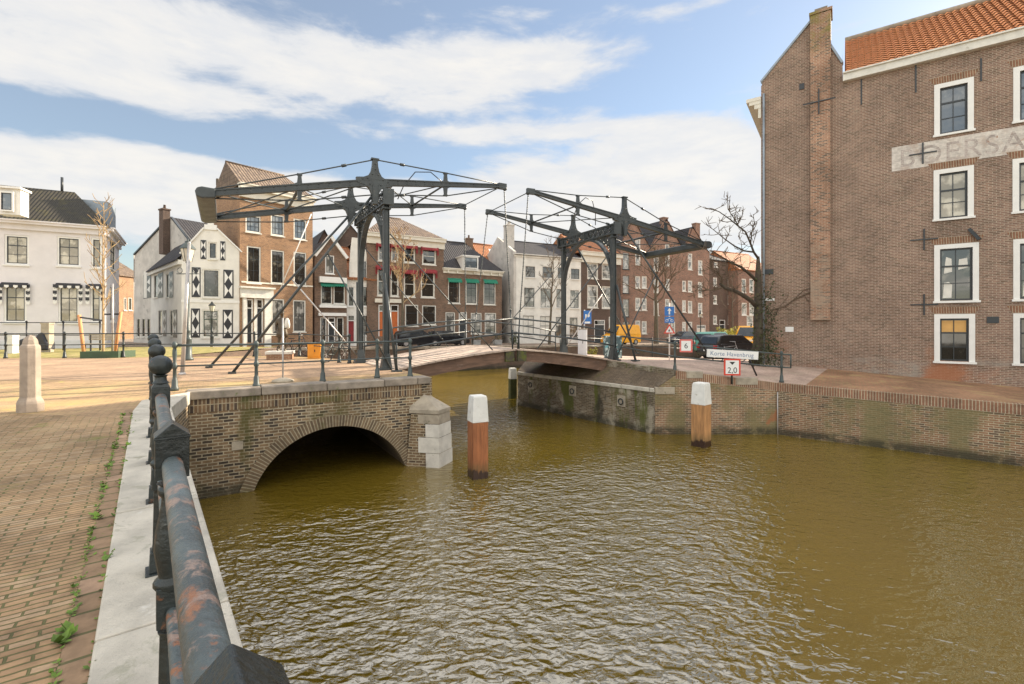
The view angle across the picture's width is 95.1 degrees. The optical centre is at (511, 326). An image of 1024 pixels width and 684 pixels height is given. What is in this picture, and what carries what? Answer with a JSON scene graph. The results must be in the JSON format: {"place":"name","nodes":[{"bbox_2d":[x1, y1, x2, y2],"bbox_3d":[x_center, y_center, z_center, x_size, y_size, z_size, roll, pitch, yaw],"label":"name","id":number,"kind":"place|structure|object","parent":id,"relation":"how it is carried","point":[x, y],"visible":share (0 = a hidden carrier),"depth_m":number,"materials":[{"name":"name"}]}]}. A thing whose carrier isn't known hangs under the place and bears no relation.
{"place":"outdoors","nodes":[
{"label":"outdoors","id":0,"kind":"place"},
{"bbox_2d":[0,358,397,380],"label":"road","id":1,"kind":"structure","parent":0,"point":[101,369],"depth_m":16.17,"materials":[{"name":"brick"}]},
{"bbox_2d":[178,242,190,374],"bbox_3d":[-10.105,-0.566,14.476,0.190,4.138,0.349,0,0,36],"label":"leaning pole","id":2,"kind":"object","parent":1,"relation":"on","point":[183,353],"visible":0.98,"depth_m":14.47,"materials":[{"name":"metal"}]},
{"bbox_2d":[176,238,198,360],"bbox_3d":[-14.236,-1.175,20.556,0.831,5.350,0.552,0,0,33],"label":"street lamp","id":3,"kind":"object","parent":1,"relation":"on","point":[183,250],"visible":0.72,"depth_m":20.49,"materials":[{"name":"metal"}]},
{"bbox_2d":[265,350,294,359],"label":"plinth","id":4,"kind":"structure","parent":1,"relation":"on","point":[276,355],"depth_m":20.95,"materials":[{"name":"stone"}]},
{"bbox_2d":[275,309,289,350],"bbox_3d":[-10.434,0.167,21.305,0.710,1.914,0.472,0,0,0],"label":"statue","id":5,"kind":"object","parent":4,"relation":"on","point":[278,323],"visible":0.87,"depth_m":21.23,"materials":[{"name":"grey metal"}]},
{"bbox_2d":[0,347,428,683],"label":"quay paving","id":6,"kind":"structure","parent":0,"point":[55,454],"depth_m":4.20,"materials":[{"name":"brick"}]},
{"bbox_2d":[16,335,44,412],"bbox_3d":[-8.456,0.828,8.222,0.353,1.345,0.353,0,0,0],"label":"stone bollard","id":7,"kind":"object","parent":6,"relation":"on","point":[30,400],"visible":1,"depth_m":8.13,"materials":[{"name":"stone"}]},
{"bbox_2d":[53,409,132,683],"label":"kerb bricks","id":8,"kind":"object","parent":6,"relation":"on","point":[76,655],"visible":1,"depth_m":2.68,"materials":[{"name":"brick"}]},
{"bbox_2d":[48,412,135,683],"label":"weeds","id":9,"kind":"object","parent":8,"relation":"on","point":[68,629],"visible":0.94,"depth_m":2.77,"materials":[{"name":"green plant"}]},
{"bbox_2d":[0,331,255,358],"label":"railing","id":10,"kind":"object","parent":6,"relation":"on","point":[123,344],"visible":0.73,"depth_m":22.17,"materials":[{"name":"metal"}]},
{"bbox_2d":[0,347,268,357],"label":"grass verge","id":11,"kind":"object","parent":6,"relation":"on","point":[75,352],"depth_m":27.63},
{"bbox_2d":[7,335,18,352],"bbox_3d":[-27.523,1.000,25.814,0.375,1.000,0.375,0,0,0],"label":"litter bin","id":12,"kind":"object","parent":11,"relation":"on","point":[13,343],"visible":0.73,"depth_m":25.69,"materials":[{"name":"white paint"}]},
{"bbox_2d":[40,323,54,351],"bbox_3d":[-26.854,0.650,27.073,0.480,1.700,0.400,0,0,-6],"label":"stone post","id":13,"kind":"object","parent":11,"relation":"on","point":[47,327],"visible":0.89,"depth_m":26.92,"materials":[{"name":"stone"}]},
{"bbox_2d":[0,321,100,349],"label":"railing","id":14,"kind":"object","parent":11,"relation":"on","point":[62,322],"visible":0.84,"depth_m":28.80,"materials":[{"name":"metal"}]},
{"bbox_2d":[84,193,126,350],"bbox_3d":[-20.143,-2.445,23.186,1.693,8.290,1.806,0,0,0],"label":"young tree","id":15,"kind":"object","parent":11,"relation":"on","point":[102,278],"visible":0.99,"depth_m":23.09,"materials":[{"name":"plant"}]},
{"bbox_2d":[77,311,135,357],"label":"tree stakes","id":16,"kind":"object","parent":11,"relation":"on","point":[84,353],"visible":0.89,"depth_m":23.04,"materials":[{"name":"brown wood"}]},
{"bbox_2d":[111,284,113,350],"bbox_3d":[-19.719,-0.300,23.125,0.083,3.600,0.083,0,0,-22],"label":"pole","id":17,"kind":"object","parent":11,"relation":"on","point":[112,315],"visible":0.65,"depth_m":23.09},
{"bbox_2d":[271,318,293,382],"bbox_3d":[-6.170,0.640,12.614,0.553,1.720,0.553,0,0,0],"label":"sign pole","id":18,"kind":"object","parent":6,"relation":"on","point":[282,379],"visible":0.99,"depth_m":12.59,"materials":[{"name":"metal"}]},
{"bbox_2d":[253,332,351,363],"bbox_3d":[-9.238,0.902,21.520,7.702,1.196,1.556,0,0,35],"label":"railing","id":19,"kind":"object","parent":6,"relation":"on","point":[339,348],"visible":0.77,"depth_m":19.26,"materials":[{"name":"metal"}]},
{"bbox_2d":[195,157,517,376],"bbox_3d":[-5.452,-1.811,17.474,10.437,7.745,5.497,0,0,-32],"label":"drawbridge","id":20,"kind":"object","parent":6,"relation":"on","point":[432,362],"visible":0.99,"depth_m":16.92,"materials":[{"name":"paint"}]},
{"bbox_2d":[119,339,676,348],"bbox_3d":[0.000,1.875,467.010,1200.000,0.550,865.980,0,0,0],"label":"street","id":21,"kind":"structure","parent":0,"point":[128,341],"depth_m":50.25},
{"bbox_2d":[0,177,126,348],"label":"house","id":22,"kind":"structure","parent":21,"relation":"on","point":[47,258],"depth_m":31.42,"materials":[{"name":"white paint"}]},
{"bbox_2d":[2,287,27,323],"bbox_3d":[-32.250,-1.433,30.419,1.090,2.553,0.679,0,0,0],"label":"window","id":23,"kind":"structure","parent":22,"relation":"in","point":[15,306],"depth_m":30.48,"materials":[{"name":"glass"}]},
{"bbox_2d":[3,234,29,266],"bbox_3d":[-32.183,-4.913,30.454,1.172,2.021,0.721,0,0,0],"label":"window","id":24,"kind":"structure","parent":22,"relation":"in","point":[16,246],"depth_m":30.52,"materials":[{"name":"glass"}]},
{"bbox_2d":[55,236,80,267],"bbox_3d":[-29.904,-4.995,31.612,1.196,2.051,0.733,0,0,0],"label":"window","id":25,"kind":"structure","parent":22,"relation":"in","point":[68,248],"depth_m":31.67,"materials":[{"name":"white paint"}]},
{"bbox_2d":[57,287,78,323],"bbox_3d":[-29.905,-1.448,31.612,1.080,2.650,0.674,0,0,0],"label":"window","id":26,"kind":"structure","parent":22,"relation":"in","point":[68,298],"depth_m":31.69,"materials":[{"name":"glass"}]},
{"bbox_2d":[89,288,101,323],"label":"window","id":27,"kind":"structure","parent":22,"relation":"in","point":[95,299],"depth_m":32.32,"materials":[{"name":"white paint"}]},
{"bbox_2d":[90,238,101,268],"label":"window","id":28,"kind":"structure","parent":22,"relation":"in","point":[95,242],"depth_m":32.33,"materials":[{"name":"white paint"}]},
{"bbox_2d":[119,262,133,338],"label":"house","id":29,"kind":"structure","parent":21,"relation":"on","point":[126,296],"depth_m":63.42,"materials":[{"name":"orange brick"}]},
{"bbox_2d":[133,205,207,342],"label":"house","id":30,"kind":"structure","parent":21,"relation":"on","point":[167,236],"depth_m":47.59,"materials":[{"name":"white paint"}]},
{"bbox_2d":[143,223,241,355],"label":"house","id":31,"kind":"structure","parent":21,"relation":"on","point":[215,262],"depth_m":37.20,"materials":[{"name":"white paint"}]},
{"bbox_2d":[201,269,219,298],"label":"window","id":32,"kind":"structure","parent":31,"relation":"in","point":[211,277],"depth_m":37.00,"materials":[{"name":"glass"}]},
{"bbox_2d":[201,310,219,338],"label":"window","id":33,"kind":"structure","parent":31,"relation":"in","point":[206,321],"depth_m":36.95,"materials":[{"name":"white paint"}]},
{"bbox_2d":[214,160,316,350],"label":"house","id":34,"kind":"structure","parent":21,"relation":"on","point":[273,257],"depth_m":39.63,"materials":[{"name":"orange brick"}]},
{"bbox_2d":[247,299,252,342],"bbox_3d":[-21.435,-0.438,38.214,0.403,3.558,0.454,0,0,0],"label":"door","id":35,"kind":"structure","parent":34,"relation":"in","point":[249,301],"depth_m":38.26,"materials":[{"name":"paint"}]},
{"bbox_2d":[245,217,261,234],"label":"window","id":36,"kind":"structure","parent":34,"relation":"in","point":[254,228],"depth_m":38.48,"materials":[{"name":"glass"}]},
{"bbox_2d":[246,246,261,284],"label":"window","id":37,"kind":"structure","parent":34,"relation":"in","point":[253,253],"depth_m":38.45,"materials":[{"name":"glass"}]},
{"bbox_2d":[257,299,262,342],"bbox_3d":[-20.931,-0.445,38.811,0.414,3.614,0.467,0,0,0],"label":"door","id":38,"kind":"structure","parent":34,"relation":"in","point":[259,301],"depth_m":38.88,"materials":[{"name":"paint"}]},
{"bbox_2d":[270,215,284,237],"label":"window","id":39,"kind":"structure","parent":34,"relation":"in","point":[277,229],"depth_m":39.94,"materials":[{"name":"white paint"}]},
{"bbox_2d":[271,250,283,284],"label":"window","id":40,"kind":"structure","parent":34,"relation":"in","point":[277,257],"depth_m":39.94,"materials":[{"name":"glass"}]},
{"bbox_2d":[271,299,283,335],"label":"window","id":41,"kind":"structure","parent":34,"relation":"in","point":[277,304],"depth_m":39.82,"materials":[{"name":"glass"}]},
{"bbox_2d":[292,300,306,332],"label":"window","id":42,"kind":"structure","parent":34,"relation":"in","point":[298,305],"depth_m":41.31,"materials":[{"name":"white paint"}]},
{"bbox_2d":[293,218,306,240],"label":"window","id":43,"kind":"structure","parent":34,"relation":"in","point":[299,226],"depth_m":41.38,"materials":[{"name":"white paint"}]},
{"bbox_2d":[293,252,306,286],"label":"window","id":44,"kind":"structure","parent":34,"relation":"in","point":[299,258],"depth_m":41.36,"materials":[{"name":"white paint"}]},
{"bbox_2d":[313,234,348,345],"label":"house","id":45,"kind":"structure","parent":21,"relation":"on","point":[329,295],"depth_m":44.05,"materials":[{"name":"brown brick"}]},
{"bbox_2d":[320,286,332,304],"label":"window","id":46,"kind":"structure","parent":45,"relation":"in","point":[326,292],"depth_m":43.94,"materials":[{"name":"glass"}]},
{"bbox_2d":[333,286,345,304],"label":"window","id":47,"kind":"structure","parent":45,"relation":"in","point":[339,292],"depth_m":44.67,"materials":[{"name":"glass"}]},
{"bbox_2d":[338,226,356,246],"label":"house","id":48,"kind":"structure","parent":21,"relation":"on","point":[346,237],"depth_m":56.60,"materials":[{"name":"brick"}]},
{"bbox_2d":[347,237,376,345],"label":"house","id":49,"kind":"structure","parent":21,"relation":"on","point":[351,287],"depth_m":45.76,"materials":[{"name":"white paint"}]},
{"bbox_2d":[346,217,446,345],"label":"house","id":50,"kind":"structure","parent":21,"relation":"on","point":[427,300],"depth_m":48.48,"materials":[{"name":"brown brick"}]},
{"bbox_2d":[390,305,398,335],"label":"door","id":51,"kind":"structure","parent":50,"relation":"in","point":[394,309],"depth_m":47.68,"materials":[{"name":"orange paint"}]},
{"bbox_2d":[404,274,415,297],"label":"window","id":52,"kind":"structure","parent":50,"relation":"in","point":[409,286],"depth_m":48.43,"materials":[{"name":"glass"}]},
{"bbox_2d":[405,305,418,326],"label":"window","id":53,"kind":"structure","parent":50,"relation":"in","point":[411,314],"depth_m":48.53,"materials":[{"name":"glass"}]},
{"bbox_2d":[420,273,435,298],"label":"window","id":54,"kind":"structure","parent":50,"relation":"in","point":[428,292],"depth_m":49.46,"materials":[{"name":"white paint"}]},
{"bbox_2d":[422,250,436,265],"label":"window","id":55,"kind":"structure","parent":50,"relation":"in","point":[428,257],"depth_m":49.46,"materials":[{"name":"white paint"}]},
{"bbox_2d":[422,305,436,325],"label":"window","id":56,"kind":"structure","parent":50,"relation":"in","point":[428,311],"depth_m":49.48,"materials":[{"name":"white paint"}]},
{"bbox_2d":[390,224,428,329],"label":"bare tree","id":57,"kind":"object","parent":21,"relation":"on","point":[396,250],"visible":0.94,"depth_m":44.73,"materials":[{"name":"brown plant"}]},
{"bbox_2d":[394,330,442,346],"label":"parked car","id":58,"kind":"object","parent":21,"relation":"on","point":[423,340],"visible":0.68,"depth_m":43.17,"materials":[{"name":"black paint"}]},
{"bbox_2d":[428,331,469,345],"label":"parked car","id":59,"kind":"object","parent":21,"relation":"on","point":[447,337],"visible":0.43,"depth_m":46.30,"materials":[{"name":"black paint"}]},
{"bbox_2d":[442,235,504,343],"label":"house","id":60,"kind":"structure","parent":21,"relation":"on","point":[489,306],"depth_m":52.21,"materials":[{"name":"brown brick"}]},
{"bbox_2d":[448,280,459,303],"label":"window","id":61,"kind":"structure","parent":60,"relation":"in","point":[453,287],"depth_m":50.89,"materials":[{"name":"white paint"}]},
{"bbox_2d":[466,282,476,304],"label":"window","id":62,"kind":"structure","parent":60,"relation":"in","point":[471,288],"depth_m":51.98,"materials":[{"name":"white paint"}]},
{"bbox_2d":[483,283,495,305],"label":"window","id":63,"kind":"structure","parent":60,"relation":"in","point":[489,289],"depth_m":53.11,"materials":[{"name":"glass"}]},
{"bbox_2d":[484,313,495,334],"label":"window","id":64,"kind":"structure","parent":60,"relation":"in","point":[490,327],"depth_m":53.17,"materials":[{"name":"white paint"}]},
{"bbox_2d":[279,344,692,350],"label":"kerb","id":65,"kind":"structure","parent":21,"relation":"on","point":[429,347],"depth_m":44.04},
{"bbox_2d":[487,221,582,343],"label":"house","id":66,"kind":"structure","parent":21,"relation":"on","point":[537,305],"depth_m":55.34,"materials":[{"name":"paint"}]},
{"bbox_2d":[524,287,535,307],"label":"window","id":67,"kind":"structure","parent":66,"relation":"in","point":[528,292],"depth_m":54.46,"materials":[{"name":"paint"}]},
{"bbox_2d":[540,288,550,308],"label":"window","id":68,"kind":"structure","parent":66,"relation":"in","point":[544,302],"depth_m":55.35,"materials":[{"name":"glass"}]},
{"bbox_2d":[537,234,569,344],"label":"bare tree","id":69,"kind":"object","parent":21,"relation":"on","point":[551,287],"visible":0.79,"depth_m":51.94,"materials":[{"name":"brown plant"}]},
{"bbox_2d":[553,234,622,342],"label":"house","id":70,"kind":"structure","parent":21,"relation":"on","point":[591,292],"depth_m":58.76,"materials":[{"name":"brick"}]},
{"bbox_2d":[587,285,598,308],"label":"window","id":71,"kind":"structure","parent":70,"relation":"in","point":[592,290],"depth_m":58.46,"materials":[{"name":"white paint"}]},
{"bbox_2d":[601,325,640,343],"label":"delivery van","id":72,"kind":"object","parent":21,"relation":"on","point":[634,331],"visible":0.41,"depth_m":52.59,"materials":[{"name":"yellow paint"}]},
{"bbox_2d":[609,241,690,343],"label":"bare tree","id":73,"kind":"object","parent":21,"relation":"on","point":[659,265],"visible":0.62,"depth_m":55.88,"materials":[{"name":"brown plant"}]},
{"bbox_2d":[591,217,709,340],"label":"warehouse","id":74,"kind":"structure","parent":21,"relation":"on","point":[680,289],"depth_m":65.75,"materials":[{"name":"brown brick"}]},
{"bbox_2d":[666,331,696,342],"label":"parked car","id":75,"kind":"object","parent":21,"relation":"on","point":[684,335],"visible":0.37,"depth_m":56.81,"materials":[{"name":"grey metal"}]},
{"bbox_2d":[709,252,728,332],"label":"house","id":76,"kind":"structure","parent":21,"relation":"on","point":[718,313],"depth_m":72.19,"materials":[{"name":"brick"}]},
{"bbox_2d":[711,250,760,333],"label":"house","id":77,"kind":"structure","parent":21,"relation":"on","point":[744,317],"depth_m":73.06,"materials":[{"name":"brown brick"}]},
{"bbox_2d":[0,0,973,270],"label":"sky","id":78,"kind":"structure","parent":0,"point":[143,104],"materials":[{"name":"white"}]},
{"bbox_2d":[168,356,1023,683],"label":"canal water","id":79,"kind":"structure","parent":0,"point":[554,548],"depth_m":7.93,"materials":[{"name":"liquid"}]},
{"bbox_2d":[175,406,188,429],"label":"quay wall","id":80,"kind":"structure","parent":79,"relation":"in","point":[182,418],"depth_m":10.03,"materials":[{"name":"brick"}]},
{"bbox_2d":[87,392,242,683],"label":"kerb","id":81,"kind":"structure","parent":80,"relation":"on","point":[126,647],"depth_m":2.68,"materials":[{"name":"stone"}]},
{"bbox_2d":[145,334,289,683],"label":"quay railing","id":82,"kind":"object","parent":81,"relation":"on","point":[196,646],"visible":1,"depth_m":1.08,"materials":[{"name":"metal"}]},
{"bbox_2d":[169,348,276,356],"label":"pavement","id":83,"kind":"structure","parent":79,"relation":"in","point":[243,353],"depth_m":28.81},
{"bbox_2d":[187,375,431,498],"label":"arch bridge","id":84,"kind":"structure","parent":79,"relation":"in","point":[242,438],"depth_m":11.48,"materials":[{"name":"brick"}]},
{"bbox_2d":[170,338,412,390],"bbox_3d":[-5.401,0.928,12.308,5.805,1.144,0.429,0,0,-33],"label":"railing","id":85,"kind":"object","parent":84,"relation":"on","point":[174,383],"visible":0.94,"depth_m":11.90,"materials":[{"name":"metal"}]},
{"bbox_2d":[406,395,452,467],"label":"buttress","id":86,"kind":"structure","parent":84,"relation":"attached to","point":[430,441],"depth_m":13.20,"materials":[{"name":"stone"}]},
{"bbox_2d":[467,394,488,479],"bbox_3d":[-0.896,3.179,12.281,0.442,2.741,0.442,0,0,-25],"label":"mooring pile","id":87,"kind":"object","parent":79,"relation":"in","point":[477,418],"visible":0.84,"depth_m":12.11,"materials":[{"name":"white paint"}]},
{"bbox_2d":[294,345,701,370],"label":"canal wall","id":88,"kind":"structure","parent":79,"relation":"in","point":[514,364],"depth_m":46.29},
{"bbox_2d":[508,368,516,398],"bbox_3d":[0.035,3.418,25.640,0.386,2.263,0.386,0,0,-20],"label":"mooring pile","id":89,"kind":"object","parent":79,"relation":"in","point":[512,384],"visible":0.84,"depth_m":25.48,"materials":[{"name":"white paint"}]},
{"bbox_2d":[517,361,674,433],"bbox_3d":[2.630,3.090,21.054,1.886,2.820,10.137,0,0,-30],"label":"abutment","id":90,"kind":"object","parent":79,"relation":"in","point":[620,397],"visible":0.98,"depth_m":19.52,"materials":[{"name":"concrete"}]},
{"bbox_2d":[469,188,712,370],"bbox_3d":[3.874,-1.829,22.311,10.629,7.780,5.484,0,0,-28],"label":"drawbridge","id":91,"kind":"object","parent":90,"relation":"on","point":[622,220],"visible":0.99,"depth_m":20.98,"materials":[{"name":"paint"}]},
{"bbox_2d":[607,361,678,374],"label":"parapet","id":92,"kind":"structure","parent":90,"relation":"on","point":[662,370],"depth_m":18.45,"materials":[{"name":"stone"}]},
{"bbox_2d":[691,382,711,447],"bbox_3d":[6.249,3.205,15.466,0.484,2.690,0.484,0,0,-42],"label":"mooring pile","id":93,"kind":"object","parent":79,"relation":"in","point":[701,402],"visible":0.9,"depth_m":15.31,"materials":[{"name":"white paint"}]},
{"bbox_2d":[655,370,1023,466],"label":"quay wall","id":94,"kind":"structure","parent":79,"relation":"in","point":[983,430],"depth_m":15.65,"materials":[{"name":"brick"}]},
{"bbox_2d":[603,336,621,357],"bbox_3d":[5.002,1.030,23.192,0.813,1.100,0.485,0,0,-17],"label":"street cabinet","id":95,"kind":"object","parent":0,"point":[607,341],"visible":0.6,"depth_m":23.05,"materials":[{"name":"metal"}]},
{"bbox_2d":[587,354,1023,402],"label":"street","id":96,"kind":"structure","parent":0,"point":[881,382],"depth_m":17.63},
{"bbox_2d":[578,329,586,354],"bbox_3d":[3.748,0.840,24.892,0.500,1.420,0.455,0,0,11],"label":"control cabinet","id":97,"kind":"object","parent":96,"relation":"on","point":[582,345],"visible":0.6,"depth_m":24.69,"materials":[{"name":"metal"}]},
{"bbox_2d":[664,303,674,359],"bbox_3d":[8.194,0.265,24.383,0.580,2.950,0.104,0,0,16],"label":"traffic sign","id":98,"kind":"object","parent":96,"relation":"on","point":[669,311],"visible":1,"depth_m":24.36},
{"bbox_2d":[621,335,791,382],"bbox_3d":[7.110,1.232,17.932,6.316,1.676,2.334,0,0,25],"label":"railing","id":99,"kind":"object","parent":96,"relation":"on","point":[781,367],"visible":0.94,"depth_m":17.21,"materials":[{"name":"metal"}]},
{"bbox_2d":[706,349,758,359],"bbox_3d":[7.985,1.019,16.973,1.782,0.376,0.054,0,0,7],"label":"name sign","id":100,"kind":"object","parent":99,"relation":"attached to","point":[732,354],"visible":1,"depth_m":16.95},
{"bbox_2d":[724,359,740,383],"bbox_3d":[7.952,1.638,16.934,0.570,0.920,0.082,0,0,7],"label":"height sign","id":101,"kind":"object","parent":99,"relation":"attached to","point":[732,367],"visible":1,"depth_m":16.90,"materials":[{"name":"metal"}]},
{"bbox_2d":[696,335,752,358],"bbox_3d":[15.191,1.407,32.596,4.420,1.615,1.890,0,0,-23],"label":"parked car","id":102,"kind":"object","parent":96,"relation":"on","point":[743,342],"visible":0.34,"depth_m":31.69,"materials":[{"name":"grey paint"}]},
{"bbox_2d":[688,191,771,363],"bbox_3d":[9.304,-2.059,20.268,4.559,7.683,1.926,0,0,-35],"label":"mossy tree","id":103,"kind":"object","parent":96,"relation":"on","point":[758,287],"visible":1,"depth_m":20.57,"materials":[{"name":"brown plant"}]},
{"bbox_2d":[746,270,784,366],"bbox_3d":[11.495,-0.349,21.067,1.858,4.381,0.866,0,0,-11],"label":"ivy","id":104,"kind":"object","parent":103,"relation":"attached to","point":[768,339],"visible":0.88,"depth_m":21.06,"materials":[{"name":"green plant"}]},
{"bbox_2d":[746,0,1023,386],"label":"warehouse","id":105,"kind":"structure","parent":96,"relation":"on","point":[892,193],"depth_m":19.27,"materials":[{"name":"brick"}]},
{"bbox_2d":[928,68,978,137],"bbox_3d":[17.148,-8.625,18.187,1.206,2.359,0.843,0,0,0],"label":"window","id":106,"kind":"structure","parent":105,"relation":"in","point":[954,105],"depth_m":18.23,"materials":[{"name":"white paint"}]},
{"bbox_2d":[928,157,978,221],"bbox_3d":[17.141,-5.284,18.193,1.221,2.310,0.853,0,0,0],"label":"window","id":107,"kind":"structure","parent":105,"relation":"in","point":[953,193],"depth_m":18.23,"materials":[{"name":"white paint"}]},
{"bbox_2d":[929,306,980,363],"bbox_3d":[17.163,0.346,18.177,1.235,2.210,0.863,0,0,0],"label":"window","id":108,"kind":"structure","parent":105,"relation":"in","point":[950,335],"depth_m":18.23,"materials":[{"name":"white paint"}]},
{"bbox_2d":[930,234,984,302],"bbox_3d":[17.206,-2.193,18.147,1.321,2.575,0.923,0,0,0],"label":"window","id":109,"kind":"structure","parent":105,"relation":"in","point":[956,271],"depth_m":18.19,"materials":[{"name":"white paint"}]},
{"bbox_2d":[1006,150,1023,213],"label":"window","id":110,"kind":"structure","parent":105,"relation":"in","point":[1017,169],"depth_m":17.20,"materials":[{"name":"white paint"}]},
{"bbox_2d":[1007,58,1023,123],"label":"window","id":111,"kind":"structure","parent":105,"relation":"in","point":[1018,77],"depth_m":17.19,"materials":[{"name":"white paint"}]},
{"bbox_2d":[1007,231,1023,301],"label":"window","id":112,"kind":"structure","parent":105,"relation":"in","point":[1018,243],"depth_m":17.19,"materials":[{"name":"white paint"}]},
{"bbox_2d":[1007,305,1023,365],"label":"window","id":113,"kind":"structure","parent":105,"relation":"in","point":[1018,311],"depth_m":17.19,"materials":[{"name":"white paint"}]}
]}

